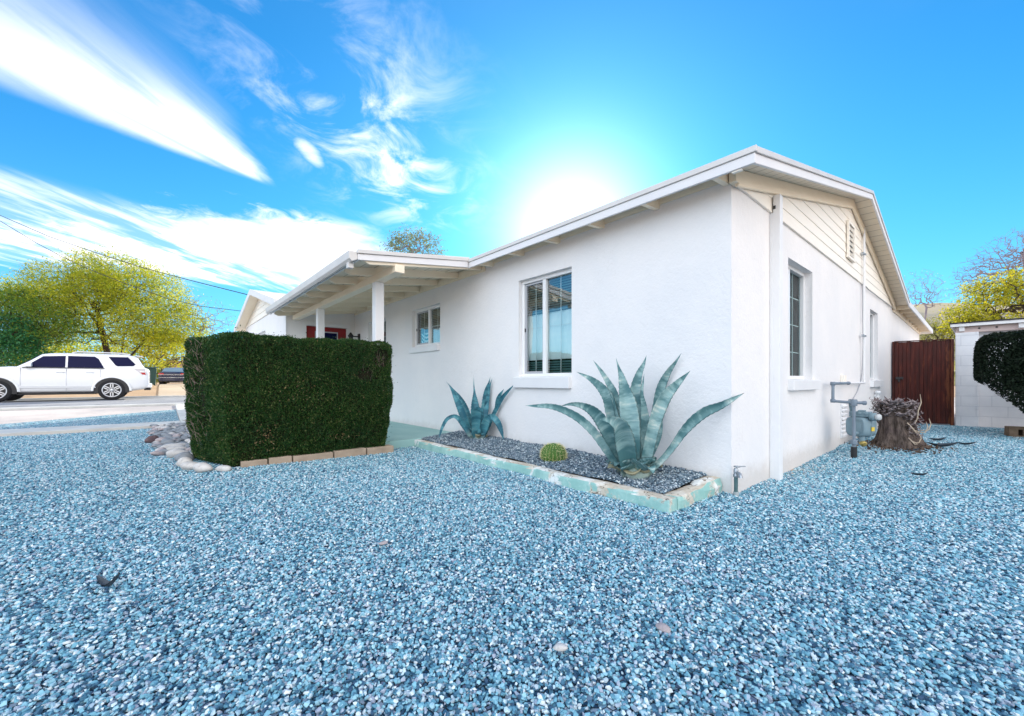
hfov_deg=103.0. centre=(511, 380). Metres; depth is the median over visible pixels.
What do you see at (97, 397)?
kerb
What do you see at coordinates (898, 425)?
tree stump
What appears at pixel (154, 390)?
ground
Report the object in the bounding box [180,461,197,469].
border stone
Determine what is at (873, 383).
window
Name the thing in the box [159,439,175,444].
border stone
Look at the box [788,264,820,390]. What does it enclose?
window
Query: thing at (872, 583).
gravel
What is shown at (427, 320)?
window
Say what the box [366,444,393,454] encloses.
edging block
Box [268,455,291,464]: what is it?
edging block
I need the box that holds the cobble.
[150,451,164,455]
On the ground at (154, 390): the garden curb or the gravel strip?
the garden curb
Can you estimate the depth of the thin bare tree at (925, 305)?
25.96 m
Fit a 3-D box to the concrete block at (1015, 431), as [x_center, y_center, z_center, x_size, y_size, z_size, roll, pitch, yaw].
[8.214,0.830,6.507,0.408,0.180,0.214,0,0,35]
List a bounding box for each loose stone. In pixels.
[553,643,567,651]
[655,622,670,632]
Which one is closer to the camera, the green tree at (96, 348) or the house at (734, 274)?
the house at (734, 274)
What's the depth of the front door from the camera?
9.26 m
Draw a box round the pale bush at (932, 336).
[919,312,960,364]
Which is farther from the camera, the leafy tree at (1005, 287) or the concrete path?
the leafy tree at (1005, 287)
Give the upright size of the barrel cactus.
0.234 m
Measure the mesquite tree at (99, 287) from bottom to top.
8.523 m
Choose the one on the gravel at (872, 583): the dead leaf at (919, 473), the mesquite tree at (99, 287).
the dead leaf at (919, 473)
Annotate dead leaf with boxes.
[96,573,119,585]
[910,472,927,474]
[928,442,957,446]
[929,437,946,439]
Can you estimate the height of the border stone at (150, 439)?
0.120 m
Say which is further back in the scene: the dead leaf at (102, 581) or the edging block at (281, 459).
the edging block at (281, 459)
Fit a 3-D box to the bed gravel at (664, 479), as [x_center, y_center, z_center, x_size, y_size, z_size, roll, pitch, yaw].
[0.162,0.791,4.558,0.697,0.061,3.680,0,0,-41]
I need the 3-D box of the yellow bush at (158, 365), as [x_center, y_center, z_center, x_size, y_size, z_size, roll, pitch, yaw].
[-35.015,-1.829,41.074,5.163,5.086,21.825,0,0,-38]
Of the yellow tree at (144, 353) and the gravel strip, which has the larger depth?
the yellow tree at (144, 353)
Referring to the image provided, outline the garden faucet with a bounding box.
[733,466,745,495]
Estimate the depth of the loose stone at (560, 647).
1.34 m
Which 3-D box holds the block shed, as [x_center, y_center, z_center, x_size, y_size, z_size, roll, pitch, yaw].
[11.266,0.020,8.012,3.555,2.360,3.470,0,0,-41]
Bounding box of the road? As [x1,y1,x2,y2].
[0,397,185,407]
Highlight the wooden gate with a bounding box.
[892,339,953,425]
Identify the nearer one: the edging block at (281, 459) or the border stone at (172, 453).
the edging block at (281, 459)
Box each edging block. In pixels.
[240,458,266,467]
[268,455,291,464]
[292,451,332,461]
[333,447,365,457]
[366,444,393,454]
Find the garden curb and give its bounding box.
[414,439,721,513]
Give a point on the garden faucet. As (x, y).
(736, 474)
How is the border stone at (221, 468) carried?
on the gravel at (872, 583)
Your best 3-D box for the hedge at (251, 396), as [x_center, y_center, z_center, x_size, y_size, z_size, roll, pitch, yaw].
[-2.487,0.154,4.641,2.333,1.492,0.948,0,0,-22]
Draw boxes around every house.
[161,360,182,382]
[234,144,932,493]
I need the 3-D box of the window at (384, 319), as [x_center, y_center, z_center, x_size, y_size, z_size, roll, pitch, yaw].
[-2.768,-0.667,8.704,0.145,1.235,0.946,0,0,-41]
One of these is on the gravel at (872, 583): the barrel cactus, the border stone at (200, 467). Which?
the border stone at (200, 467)
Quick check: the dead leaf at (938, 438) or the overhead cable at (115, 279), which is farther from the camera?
the overhead cable at (115, 279)
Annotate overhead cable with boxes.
[0,215,246,294]
[1,221,238,310]
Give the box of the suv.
[0,351,151,401]
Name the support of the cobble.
on the gravel at (872, 583)
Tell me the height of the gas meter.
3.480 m
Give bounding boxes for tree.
[0,243,217,355]
[3,336,135,365]
[89,330,186,382]
[379,225,447,254]
[904,269,954,339]
[934,262,1023,340]
[947,229,1023,317]
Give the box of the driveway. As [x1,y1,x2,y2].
[158,384,187,395]
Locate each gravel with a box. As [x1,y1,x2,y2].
[0,423,1023,715]
[422,430,706,493]
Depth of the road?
13.69 m
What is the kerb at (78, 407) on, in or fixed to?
on the ground at (154, 390)
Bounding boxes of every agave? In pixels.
[439,379,512,438]
[526,354,743,478]
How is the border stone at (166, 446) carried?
on the gravel at (872, 583)
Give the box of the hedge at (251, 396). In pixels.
[178,324,397,466]
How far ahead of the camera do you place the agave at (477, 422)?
5.44 m
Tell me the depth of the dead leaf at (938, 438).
6.04 m
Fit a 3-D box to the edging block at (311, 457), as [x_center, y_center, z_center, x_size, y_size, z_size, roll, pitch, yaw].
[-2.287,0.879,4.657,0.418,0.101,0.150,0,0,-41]
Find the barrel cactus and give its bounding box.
[539,441,567,461]
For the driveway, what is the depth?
21.29 m
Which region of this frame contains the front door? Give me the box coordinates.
[302,321,350,339]
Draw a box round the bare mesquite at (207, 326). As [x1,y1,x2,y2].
[165,294,238,335]
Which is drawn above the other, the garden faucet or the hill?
the hill
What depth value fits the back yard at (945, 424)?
8.78 m
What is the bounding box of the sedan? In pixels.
[158,368,183,384]
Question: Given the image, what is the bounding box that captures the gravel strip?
[0,409,178,429]
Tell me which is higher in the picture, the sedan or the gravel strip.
the sedan
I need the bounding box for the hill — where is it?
[913,303,1017,360]
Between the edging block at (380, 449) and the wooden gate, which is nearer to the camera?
the edging block at (380, 449)
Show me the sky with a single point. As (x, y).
(242, 146)
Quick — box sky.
[0,0,1023,378]
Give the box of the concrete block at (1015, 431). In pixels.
[1004,426,1023,436]
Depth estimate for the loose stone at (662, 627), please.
1.45 m
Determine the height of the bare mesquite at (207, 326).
5.742 m
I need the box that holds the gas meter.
[830,227,881,457]
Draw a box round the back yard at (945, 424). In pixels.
[920,397,954,424]
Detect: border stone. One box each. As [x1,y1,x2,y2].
[144,435,158,442]
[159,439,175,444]
[161,443,186,448]
[166,449,189,457]
[167,446,186,449]
[174,452,194,460]
[176,457,192,466]
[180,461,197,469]
[193,462,212,472]
[215,465,230,471]
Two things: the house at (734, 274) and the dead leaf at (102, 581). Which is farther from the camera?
the house at (734, 274)
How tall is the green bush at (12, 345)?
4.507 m
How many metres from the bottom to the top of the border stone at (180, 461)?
0.117 m
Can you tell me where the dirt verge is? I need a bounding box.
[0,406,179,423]
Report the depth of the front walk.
10.28 m
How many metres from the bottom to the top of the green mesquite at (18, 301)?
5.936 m
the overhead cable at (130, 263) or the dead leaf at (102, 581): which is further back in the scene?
the overhead cable at (130, 263)
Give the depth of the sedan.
32.99 m
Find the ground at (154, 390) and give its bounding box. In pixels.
[22,383,954,497]
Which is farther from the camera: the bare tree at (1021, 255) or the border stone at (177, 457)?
the bare tree at (1021, 255)
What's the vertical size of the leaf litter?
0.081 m
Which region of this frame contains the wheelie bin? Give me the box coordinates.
[145,367,157,385]
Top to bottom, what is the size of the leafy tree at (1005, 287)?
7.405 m
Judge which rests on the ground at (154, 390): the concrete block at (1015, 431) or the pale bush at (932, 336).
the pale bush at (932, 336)
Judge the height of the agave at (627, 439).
1.080 m
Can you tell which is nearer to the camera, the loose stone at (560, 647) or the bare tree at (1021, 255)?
the loose stone at (560, 647)
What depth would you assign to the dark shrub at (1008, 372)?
6.19 m
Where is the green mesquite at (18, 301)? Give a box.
[0,282,113,361]
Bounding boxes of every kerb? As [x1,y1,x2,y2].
[0,403,183,410]
[18,395,186,399]
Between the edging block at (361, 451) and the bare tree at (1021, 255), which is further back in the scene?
the bare tree at (1021, 255)
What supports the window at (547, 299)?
in the house at (734, 274)
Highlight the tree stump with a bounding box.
[869,395,930,448]
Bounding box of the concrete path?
[0,421,180,436]
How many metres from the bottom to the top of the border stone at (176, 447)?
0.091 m
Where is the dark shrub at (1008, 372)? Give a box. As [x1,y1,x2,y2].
[973,330,1023,413]
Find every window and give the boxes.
[371,319,385,343]
[409,304,439,352]
[513,268,571,388]
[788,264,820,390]
[870,312,883,386]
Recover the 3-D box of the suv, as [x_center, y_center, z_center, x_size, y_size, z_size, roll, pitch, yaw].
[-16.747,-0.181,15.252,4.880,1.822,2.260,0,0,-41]
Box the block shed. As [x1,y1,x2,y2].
[950,318,1023,427]
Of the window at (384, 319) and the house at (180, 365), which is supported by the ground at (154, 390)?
the house at (180, 365)
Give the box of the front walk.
[175,404,192,422]
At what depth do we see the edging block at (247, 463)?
4.25 m
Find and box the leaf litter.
[844,437,954,455]
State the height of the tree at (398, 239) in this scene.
10.620 m
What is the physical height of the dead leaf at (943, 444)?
0.073 m
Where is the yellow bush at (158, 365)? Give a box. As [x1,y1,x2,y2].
[139,347,184,384]
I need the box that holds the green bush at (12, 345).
[0,307,58,366]

